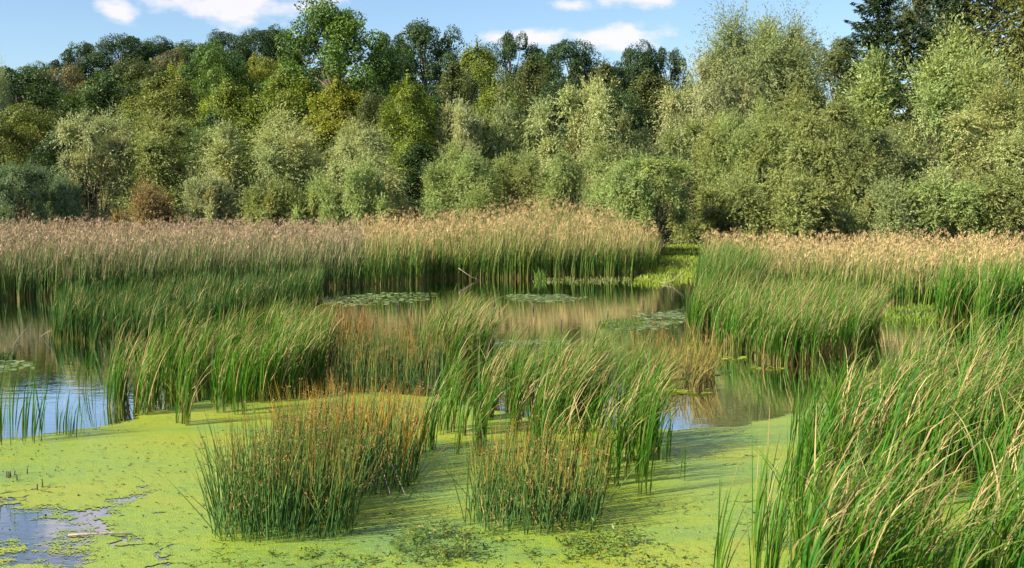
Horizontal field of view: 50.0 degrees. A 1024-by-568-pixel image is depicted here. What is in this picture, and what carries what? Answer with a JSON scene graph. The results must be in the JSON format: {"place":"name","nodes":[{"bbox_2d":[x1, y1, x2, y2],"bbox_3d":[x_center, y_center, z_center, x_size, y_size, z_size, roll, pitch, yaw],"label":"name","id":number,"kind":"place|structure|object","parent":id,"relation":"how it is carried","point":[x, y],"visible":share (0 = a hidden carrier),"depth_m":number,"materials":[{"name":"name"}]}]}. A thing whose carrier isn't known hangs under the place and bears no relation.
{"place":"outdoors","nodes":[
{"label":"outdoors","id":0,"kind":"place"},
{"bbox_2d":[0,266,1021,567],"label":"pond water","id":1,"kind":"structure","parent":0,"point":[744,392],"depth_m":23.02,"materials":[{"name":"liquid"}]},
{"bbox_2d":[0,346,62,445],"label":"cattail tuft","id":2,"kind":"object","parent":1,"relation":"in","point":[11,412],"visible":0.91,"depth_m":15.11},
{"bbox_2d":[22,357,47,441],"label":"cattail tuft","id":3,"kind":"object","parent":1,"relation":"in","point":[41,425],"visible":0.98,"depth_m":14.95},
{"bbox_2d":[43,260,326,346],"bbox_3d":[-9.467,0.196,32.008,6.106,1.310,15.242,0,4,6],"label":"cattail stand","id":4,"kind":"object","parent":1,"relation":"on","point":[110,311],"visible":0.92,"depth_m":29.50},
{"bbox_2d":[0,208,371,299],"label":"reed bed","id":5,"kind":"object","parent":1,"relation":"on","point":[36,258],"visible":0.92,"depth_m":41.09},
{"bbox_2d":[94,286,345,425],"bbox_3d":[-5.040,1.023,19.812,3.940,1.550,8.673,0,4,0],"label":"cattail stand","id":6,"kind":"object","parent":1,"relation":"on","point":[282,350],"visible":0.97,"depth_m":18.42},
{"bbox_2d":[172,388,392,542],"bbox_3d":[-2.268,1.858,11.425,2.153,1.185,2.979,0,4,0],"label":"bulrush clump","id":7,"kind":"object","parent":1,"relation":"on","point":[267,498],"visible":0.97,"depth_m":10.95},
{"bbox_2d":[297,296,376,357],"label":"bulrush clump","id":8,"kind":"object","parent":1,"relation":"on","point":[346,327],"visible":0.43,"depth_m":24.15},
{"bbox_2d":[221,367,453,497],"bbox_3d":[-2.121,1.700,13.207,2.815,1.224,2.854,-1,5,-13],"label":"bulrush clump","id":9,"kind":"object","parent":1,"relation":"on","point":[404,453],"visible":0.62,"depth_m":12.96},
{"bbox_2d":[0,439,755,567],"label":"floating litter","id":10,"kind":"object","parent":1,"relation":"on","point":[234,535],"visible":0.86,"depth_m":11.24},
{"bbox_2d":[332,311,472,393],"bbox_3d":[-2.022,1.194,20.360,2.700,1.124,4.559,0,4,0],"label":"bulrush clump","id":11,"kind":"object","parent":1,"relation":"on","point":[404,355],"visible":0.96,"depth_m":19.71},
{"bbox_2d":[182,505,698,567],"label":"water plants","id":12,"kind":"object","parent":1,"relation":"on","point":[419,534],"visible":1,"depth_m":10.24,"materials":[{"name":"green plant"}]},
{"bbox_2d":[409,284,517,370],"bbox_3d":[-0.978,0.757,22.657,2.383,1.638,4.826,0,4,0],"label":"cattail stand","id":13,"kind":"object","parent":1,"relation":"on","point":[471,323],"visible":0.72,"depth_m":21.77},
{"bbox_2d":[357,190,665,285],"bbox_3d":[-0.810,-2.969,56.373,17.433,3.844,30.161,0,4,0],"label":"reed bed","id":14,"kind":"object","parent":1,"relation":"on","point":[519,246],"visible":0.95,"depth_m":46.83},
{"bbox_2d":[0,369,1023,567],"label":"duckweed","id":15,"kind":"object","parent":1,"relation":"on","point":[671,490],"visible":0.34,"depth_m":12.06,"materials":[{"name":"plant"}]},
{"bbox_2d":[429,407,656,534],"bbox_3d":[0.116,1.921,11.652,2.208,1.024,2.570,-4,6,-40],"label":"bulrush clump","id":16,"kind":"object","parent":1,"relation":"on","point":[495,485],"visible":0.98,"depth_m":11.25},
{"bbox_2d":[407,310,708,486],"bbox_3d":[0.671,1.322,15.754,4.208,1.582,7.134,0,4,0],"label":"cattail stand","id":17,"kind":"object","parent":1,"relation":"in","point":[569,386],"visible":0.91,"depth_m":15.38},
{"bbox_2d":[618,313,670,368],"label":"bulrush clump","id":18,"kind":"object","parent":1,"relation":"on","point":[656,346],"visible":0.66,"depth_m":21.60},
{"bbox_2d":[604,309,685,329],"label":"lily pads","id":19,"kind":"object","parent":1,"relation":"on","point":[660,318],"visible":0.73,"depth_m":29.77,"materials":[{"name":"green plant"}]},
{"bbox_2d":[637,379,665,497],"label":"cattail tuft","id":20,"kind":"object","parent":1,"relation":"in","point":[650,429],"visible":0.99,"depth_m":12.18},
{"bbox_2d":[640,327,737,390],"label":"bulrush clump","id":21,"kind":"object","parent":1,"relation":"on","point":[699,373],"visible":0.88,"depth_m":19.64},
{"bbox_2d":[687,233,784,295],"bbox_3d":[7.441,-0.556,35.964,3.280,2.196,10.547,1,5,14],"label":"cattail stand","id":22,"kind":"object","parent":1,"relation":"on","point":[718,261],"visible":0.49,"depth_m":33.44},
{"bbox_2d":[709,357,853,567],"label":"cattail stand","id":23,"kind":"object","parent":1,"relation":"on","point":[807,430],"visible":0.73,"depth_m":9.18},
{"bbox_2d":[751,408,812,549],"bbox_3d":[2.537,1.825,10.376,0.553,1.352,0.526,0,4,0],"label":"cattail tuft","id":24,"kind":"object","parent":1,"relation":"in","point":[753,533],"visible":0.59,"depth_m":10.38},
{"bbox_2d":[678,265,896,364],"bbox_3d":[6.591,0.452,26.910,5.783,1.588,10.760,2,5,21],"label":"cattail stand","id":25,"kind":"object","parent":1,"relation":"on","point":[767,318],"visible":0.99,"depth_m":24.56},
{"bbox_2d":[698,225,1023,308],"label":"reed bed","id":26,"kind":"object","parent":1,"relation":"on","point":[909,269],"visible":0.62,"depth_m":37.25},
{"bbox_2d":[731,297,1023,567],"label":"cattail stand","id":27,"kind":"object","parent":1,"relation":"in","point":[961,417],"visible":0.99,"depth_m":10.29,"materials":[{"name":"plant"}]},
{"bbox_2d":[881,302,969,323],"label":"strip grass","id":28,"kind":"structure","parent":1,"relation":"on","point":[889,314],"depth_m":30.61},
{"bbox_2d":[931,247,1023,335],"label":"cattail stand","id":29,"kind":"object","parent":1,"relation":"on","point":[1004,295],"visible":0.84,"depth_m":28.27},
{"bbox_2d":[0,0,1022,119],"label":"sky","id":30,"kind":"structure","parent":0,"point":[30,30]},
{"bbox_2d":[30,151,1019,314],"bbox_3d":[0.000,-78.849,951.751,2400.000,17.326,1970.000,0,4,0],"label":"ground","id":31,"kind":"structure","parent":0,"point":[905,313],"depth_m":66.85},
{"bbox_2d":[0,113,42,223],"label":"broadleaf tree","id":32,"kind":"object","parent":31,"relation":"on","point":[6,132],"visible":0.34,"depth_m":78.87,"materials":[{"name":"green plant"}]},
{"bbox_2d":[0,154,59,233],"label":"willow","id":33,"kind":"object","parent":31,"relation":"on","point":[10,198],"visible":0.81,"depth_m":63.46,"materials":[{"name":"green plant"}]},
{"bbox_2d":[0,65,79,172],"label":"broadleaf tree","id":34,"kind":"object","parent":31,"relation":"on","point":[29,85],"visible":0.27,"depth_m":107.36,"materials":[{"name":"green plant"}]},
{"bbox_2d":[0,100,91,223],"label":"broadleaf tree","id":35,"kind":"object","parent":31,"relation":"on","point":[21,120],"visible":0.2,"depth_m":82.06,"materials":[{"name":"green plant"}]},
{"bbox_2d":[29,160,86,230],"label":"willow bush","id":36,"kind":"object","parent":31,"relation":"on","point":[65,198],"visible":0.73,"depth_m":65.26,"materials":[{"name":"green plant"}]},
{"bbox_2d":[31,62,86,146],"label":"broadleaf tree","id":37,"kind":"object","parent":31,"relation":"on","point":[73,80],"visible":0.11,"depth_m":115.63,"materials":[{"name":"green plant"}]},
{"bbox_2d":[22,122,109,225],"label":"broadleaf tree","id":38,"kind":"object","parent":31,"relation":"on","point":[47,156],"visible":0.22,"depth_m":76.00,"materials":[{"name":"green plant"}]},
{"bbox_2d":[58,41,106,88],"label":"oak","id":39,"kind":"object","parent":31,"relation":"on","point":[68,57],"visible":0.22,"depth_m":161.09,"materials":[{"name":"green plant"}]},
{"bbox_2d":[40,104,146,231],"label":"willow","id":40,"kind":"object","parent":31,"relation":"on","point":[82,161],"visible":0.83,"depth_m":67.06,"materials":[{"name":"green plant"}]},
{"bbox_2d":[51,70,143,212],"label":"broadleaf tree","id":41,"kind":"object","parent":31,"relation":"on","point":[94,94],"visible":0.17,"depth_m":97.82,"materials":[{"name":"green plant"}]},
{"bbox_2d":[78,32,158,85],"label":"oak","id":42,"kind":"object","parent":31,"relation":"on","point":[131,48],"visible":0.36,"depth_m":160.88,"materials":[{"name":"green plant"}]},
{"bbox_2d":[99,55,164,118],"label":"broadleaf tree","id":43,"kind":"object","parent":31,"relation":"on","point":[133,72],"visible":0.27,"depth_m":121.97,"materials":[{"name":"green plant"}]},
{"bbox_2d":[106,170,181,232],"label":"shrub","id":44,"kind":"object","parent":31,"relation":"on","point":[146,203],"visible":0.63,"depth_m":62.08,"materials":[{"name":"brown plant"}]},
{"bbox_2d":[129,34,188,71],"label":"oak","id":45,"kind":"object","parent":31,"relation":"on","point":[162,47],"visible":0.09,"depth_m":164.04,"materials":[{"name":"green plant"}]},
{"bbox_2d":[95,100,235,224],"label":"willow","id":46,"kind":"object","parent":31,"relation":"on","point":[152,152],"visible":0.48,"depth_m":68.09,"materials":[{"name":"green plant"}]},
{"bbox_2d":[110,65,236,216],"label":"broadleaf tree","id":47,"kind":"object","parent":31,"relation":"on","point":[174,91],"visible":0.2,"depth_m":94.95,"materials":[{"name":"green plant"}]},
{"bbox_2d":[176,158,244,235],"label":"willow bush","id":48,"kind":"object","parent":31,"relation":"on","point":[218,202],"visible":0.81,"depth_m":63.59,"materials":[{"name":"green plant"}]},
{"bbox_2d":[168,107,255,223],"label":"broadleaf tree","id":49,"kind":"object","parent":31,"relation":"on","point":[207,121],"visible":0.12,"depth_m":83.01,"materials":[{"name":"green plant"}]},
{"bbox_2d":[170,38,260,171],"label":"broadleaf tree","id":50,"kind":"object","parent":31,"relation":"on","point":[214,61],"visible":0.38,"depth_m":109.83,"materials":[{"name":"green plant"}]},
{"bbox_2d":[177,73,271,201],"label":"hornbeam","id":51,"kind":"object","parent":31,"relation":"on","point":[226,94],"visible":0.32,"depth_m":92.97,"materials":[{"name":"green plant"}]},
{"bbox_2d":[200,28,258,66],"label":"oak","id":52,"kind":"object","parent":31,"relation":"on","point":[239,46],"visible":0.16,"depth_m":195.78,"materials":[{"name":"green plant"}]},
{"bbox_2d":[168,95,331,229],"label":"willow","id":53,"kind":"object","parent":31,"relation":"on","point":[274,152],"visible":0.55,"depth_m":67.48,"materials":[{"name":"green plant"}]},
{"bbox_2d":[227,27,288,70],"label":"oak","id":54,"kind":"object","parent":31,"relation":"on","point":[262,42],"visible":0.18,"depth_m":199.94,"materials":[{"name":"green plant"}]},
{"bbox_2d":[237,51,282,161],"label":"broadleaf tree","id":55,"kind":"object","parent":31,"relation":"on","point":[259,68],"visible":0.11,"depth_m":113.96,"materials":[{"name":"green plant"}]},
{"bbox_2d":[232,166,317,235],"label":"willow bush","id":56,"kind":"object","parent":31,"relation":"on","point":[285,198],"visible":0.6,"depth_m":62.68,"materials":[{"name":"green plant"}]},
{"bbox_2d":[257,23,304,68],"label":"oak","id":57,"kind":"object","parent":31,"relation":"on","point":[273,32],"visible":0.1,"depth_m":200.14,"materials":[{"name":"green plant"}]},
{"bbox_2d":[230,64,334,208],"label":"hornbeam","id":58,"kind":"object","parent":31,"relation":"on","point":[296,88],"visible":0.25,"depth_m":93.70,"materials":[{"name":"green plant"}]},
{"bbox_2d":[286,161,351,234],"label":"willow bush","id":59,"kind":"object","parent":31,"relation":"on","point":[326,197],"visible":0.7,"depth_m":62.34,"materials":[{"name":"green plant"}]},
{"bbox_2d":[9,54,653,174],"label":"distant wood","id":60,"kind":"object","parent":31,"relation":"on","point":[164,67],"visible":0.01,"depth_m":124.81,"materials":[{"name":"green plant"}]},
{"bbox_2d":[253,0,414,153],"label":"oak","id":61,"kind":"object","parent":31,"relation":"on","point":[338,30],"visible":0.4,"depth_m":96.92,"materials":[{"name":"green plant"}]},
{"bbox_2d":[295,76,374,219],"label":"hornbeam","id":62,"kind":"object","parent":31,"relation":"on","point":[335,95],"visible":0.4,"depth_m":91.99,"materials":[{"name":"green plant"}]},
{"bbox_2d":[307,106,419,228],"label":"willow","id":63,"kind":"object","parent":31,"relation":"on","point":[344,148],"visible":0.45,"depth_m":66.04,"materials":[{"name":"green plant"}]},
{"bbox_2d":[334,145,395,233],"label":"willow bush","id":64,"kind":"object","parent":31,"relation":"on","point":[370,198],"visible":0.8,"depth_m":61.16,"materials":[{"name":"green plant"}]},
{"bbox_2d":[333,87,405,200],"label":"broadleaf tree","id":65,"kind":"object","parent":31,"relation":"on","point":[366,106],"visible":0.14,"depth_m":88.34,"materials":[{"name":"green plant"}]},
{"bbox_2d":[368,69,454,223],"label":"hornbeam","id":66,"kind":"object","parent":31,"relation":"on","point":[405,101],"visible":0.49,"depth_m":74.80,"materials":[{"name":"green plant"}]},
{"bbox_2d":[387,137,451,224],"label":"broadleaf tree","id":67,"kind":"object","parent":31,"relation":"on","point":[420,153],"visible":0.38,"depth_m":72.73,"materials":[{"name":"green plant"}]},
{"bbox_2d":[374,17,466,142],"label":"oak","id":68,"kind":"object","parent":31,"relation":"on","point":[420,37],"visible":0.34,"depth_m":109.17,"materials":[{"name":"green plant"}]},
{"bbox_2d":[431,89,485,205],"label":"willow","id":69,"kind":"object","parent":31,"relation":"on","point":[457,115],"visible":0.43,"depth_m":74.98,"materials":[{"name":"green plant"}]},
{"bbox_2d":[430,58,486,139],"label":"broadleaf tree","id":70,"kind":"object","parent":31,"relation":"on","point":[451,81],"visible":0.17,"depth_m":98.21,"materials":[{"name":"green plant"}]},
{"bbox_2d":[406,135,520,227],"bbox_3d":[-2.569,-4.803,63.736,6.927,8.410,6.937,4,6,41],"label":"willow","id":71,"kind":"object","parent":31,"relation":"on","point":[473,174],"visible":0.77,"depth_m":62.82,"materials":[{"name":"green plant"}]},
{"bbox_2d":[435,35,527,142],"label":"broadleaf tree","id":72,"kind":"object","parent":31,"relation":"on","point":[472,62],"visible":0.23,"depth_m":102.01,"materials":[{"name":"green plant"}]},
{"bbox_2d":[469,74,535,196],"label":"broadleaf tree","id":73,"kind":"object","parent":31,"relation":"on","point":[488,100],"visible":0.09,"depth_m":93.42,"materials":[{"name":"green plant"}]},
{"bbox_2d":[468,75,551,215],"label":"willow","id":74,"kind":"object","parent":31,"relation":"on","point":[505,116],"visible":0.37,"depth_m":77.59,"materials":[{"name":"green plant"}]},
{"bbox_2d":[481,30,542,111],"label":"oak","id":75,"kind":"object","parent":31,"relation":"on","point":[510,45],"visible":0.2,"depth_m":122.20,"materials":[{"name":"green plant"}]},
{"bbox_2d":[488,141,553,218],"bbox_3d":[0.223,-4.615,64.546,5.193,7.482,4.411,2,5,21],"label":"willow","id":76,"kind":"object","parent":31,"relation":"on","point":[517,182],"visible":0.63,"depth_m":63.80,"materials":[{"name":"green plant"}]},
{"bbox_2d":[501,50,568,193],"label":"broadleaf tree","id":77,"kind":"object","parent":31,"relation":"on","point":[536,77],"visible":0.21,"depth_m":109.89,"materials":[{"name":"green plant"}]},
{"bbox_2d":[521,78,590,191],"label":"broadleaf tree","id":78,"kind":"object","parent":31,"relation":"on","point":[551,91],"visible":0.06,"depth_m":96.03,"materials":[{"name":"green plant"}]},
{"bbox_2d":[519,132,623,226],"bbox_3d":[3.689,-4.385,61.753,6.666,8.652,7.207,0,4,0],"label":"willow","id":79,"kind":"object","parent":31,"relation":"on","point":[571,187],"visible":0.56,"depth_m":61.59,"materials":[{"name":"green plant"}]},
{"bbox_2d":[525,38,618,133],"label":"oak","id":80,"kind":"object","parent":31,"relation":"on","point":[576,60],"visible":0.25,"depth_m":115.31,"materials":[{"name":"green plant"}]},
{"bbox_2d":[515,67,643,209],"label":"willow","id":81,"kind":"object","parent":31,"relation":"on","point":[581,124],"visible":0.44,"depth_m":74.18,"materials":[{"name":"green plant"}]},
{"bbox_2d":[583,56,625,141],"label":"broadleaf tree","id":82,"kind":"object","parent":31,"relation":"on","point":[606,73],"visible":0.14,"depth_m":113.93,"materials":[{"name":"green plant"}]},
{"bbox_2d":[579,82,652,170],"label":"broadleaf tree","id":83,"kind":"object","parent":31,"relation":"on","point":[636,111],"visible":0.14,"depth_m":94.12,"materials":[{"name":"green plant"}]},
{"bbox_2d":[599,144,655,233],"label":"willow bush","id":84,"kind":"object","parent":31,"relation":"on","point":[619,196],"visible":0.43,"depth_m":59.02,"materials":[{"name":"green plant"}]},
{"bbox_2d":[603,110,657,186],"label":"willow","id":85,"kind":"object","parent":31,"relation":"on","point":[642,143],"visible":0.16,"depth_m":77.03,"materials":[{"name":"green plant"}]},
{"bbox_2d":[611,39,665,131],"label":"oak","id":86,"kind":"object","parent":31,"relation":"on","point":[645,58],"visible":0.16,"depth_m":117.28,"materials":[{"name":"green plant"}]},
{"bbox_2d":[599,145,704,255],"bbox_3d":[7.661,-4.026,60.243,5.883,7.131,4.997,-2,5,-26],"label":"willow","id":87,"kind":"object","parent":31,"relation":"on","point":[662,181],"visible":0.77,"depth_m":59.26,"materials":[{"name":"green plant"}]},
{"bbox_2d":[613,64,690,220],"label":"broadleaf tree","id":88,"kind":"object","parent":31,"relation":"on","point":[648,82],"visible":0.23,"depth_m":97.83,"materials":[{"name":"green plant"}]},
{"bbox_2d":[633,243,703,285],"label":"bank grass","id":89,"kind":"structure","parent":31,"relation":"on","point":[673,257],"depth_m":52.46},
{"bbox_2d":[652,46,691,92],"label":"oak","id":90,"kind":"object","parent":31,"relation":"on","point":[662,59],"visible":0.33,"depth_m":119.74,"materials":[{"name":"green plant"}]},
{"bbox_2d":[645,126,701,240],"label":"willow","id":91,"kind":"object","parent":31,"relation":"on","point":[670,153],"visible":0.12,"depth_m":79.06,"materials":[{"name":"green plant"}]},
{"bbox_2d":[645,104,765,245],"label":"willow","id":92,"kind":"object","parent":31,"relation":"on","point":[710,133],"visible":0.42,"depth_m":71.23,"materials":[{"name":"green plant"}]},
{"bbox_2d":[643,36,773,238],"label":"willow","id":93,"kind":"object","parent":31,"relation":"on","point":[690,104],"visible":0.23,"depth_m":79.86,"materials":[{"name":"green plant"}]},
{"bbox_2d":[688,156,778,246],"bbox_3d":[12.565,-4.237,63.039,5.417,6.128,6.801,-4,6,-42],"label":"willow bush","id":94,"kind":"object","parent":31,"relation":"on","point":[735,200],"visible":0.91,"depth_m":62.20,"materials":[{"name":"green plant"}]},
{"bbox_2d":[691,82,796,246],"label":"willow","id":95,"kind":"object","parent":31,"relation":"on","point":[738,147],"visible":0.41,"depth_m":68.74,"materials":[{"name":"green plant"}]},
{"bbox_2d":[655,0,855,237],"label":"willow","id":96,"kind":"object","parent":31,"relation":"on","point":[772,58],"visible":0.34,"depth_m":81.97,"materials":[{"name":"green plant"}]},
{"bbox_2d":[757,158,853,248],"bbox_3d":[16.363,-4.021,61.395,5.331,6.157,6.693,1,5,9],"label":"willow bush","id":97,"kind":"object","parent":31,"relation":"on","point":[801,203],"visible":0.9,"depth_m":60.21,"materials":[{"name":"green plant"}]},
{"bbox_2d":[728,72,904,248],"bbox_3d":[18.984,-6.469,66.307,11.126,12.732,10.291,-4,6,-41],"label":"willow","id":98,"kind":"object","parent":31,"relation":"on","point":[820,151],"visible":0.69,"depth_m":64.41,"materials":[{"name":"green plant"}]},
{"bbox_2d":[806,35,865,199],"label":"broadleaf tree","id":99,"kind":"object","parent":31,"relation":"on","point":[846,55],"visible":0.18,"depth_m":93.20,"materials":[{"name":"green plant"}]},
{"bbox_2d":[829,0,924,220],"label":"spruce","id":100,"kind":"object","parent":31,"relation":"on","point":[890,27],"visible":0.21,"depth_m":90.06,"materials":[{"name":"green plant"}]},
{"bbox_2d":[831,166,926,246],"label":"willow bush","id":101,"kind":"object","parent":31,"relation":"on","point":[884,208],"visible":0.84,"depth_m":59.74,"materials":[{"name":"green plant"}]},
{"bbox_2d":[830,112,961,246],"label":"willow","id":102,"kind":"object","parent":31,"relation":"on","point":[891,145],"visible":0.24,"depth_m":66.37,"materials":[{"name":"green plant"}]},
{"bbox_2d":[881,0,961,142],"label":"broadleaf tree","id":103,"kind":"object","parent":31,"relation":"on","point":[907,12],"visible":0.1,"depth_m":101.48,"materials":[{"name":"green plant"}]},
{"bbox_2d":[821,4,1022,241],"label":"willow","id":104,"kind":"object","parent":31,"relation":"on","point":[937,93],"visible":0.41,"depth_m":75.63,"materials":[{"name":"green plant"}]},
{"bbox_2d":[863,161,1001,249],"bbox_3d":[23.204,-3.826,60.659,7.024,6.029,5.595,0,4,2],"label":"willow bush","id":105,"kind":"object","parent":31,"relation":"on","point":[932,214],"visible":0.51,"depth_m":59.77,"materials":[{"name":"green plant"}]},
{"bbox_2d":[868,99,1023,245],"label":"willow","id":106,"kind":"object","parent":31,"relation":"on","point":[1012,146],"visible":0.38,"depth_m":66.46,"materials":[{"name":"green plant"}]},
{"bbox_2d":[887,0,1021,205],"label":"broadleaf tree","id":107,"kind":"object","parent":31,"relation":"on","point":[946,10],"visible":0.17,"depth_m":88.23,"materials":[{"name":"green plant"}]},
{"bbox_2d":[936,154,1023,248],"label":"willow bush","id":108,"kind":"object","parent":31,"relation":"on","point":[1010,208],"visible":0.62,"depth_m":59.89,"materials":[{"name":"green plant"}]},
{"bbox_2d":[941,0,1023,235],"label":"larch","id":109,"kind":"object","parent":31,"relation":"on","point":[1018,17],"visible":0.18,"depth_m":84.30,"materials":[{"name":"green plant"}]},
{"bbox_2d":[949,47,1023,245],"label":"willow","id":110,"kind":"object","parent":31,"relation":"on","point":[999,101],"visible":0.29,"depth_m":67.57,"materials":[{"name":"green plant"}]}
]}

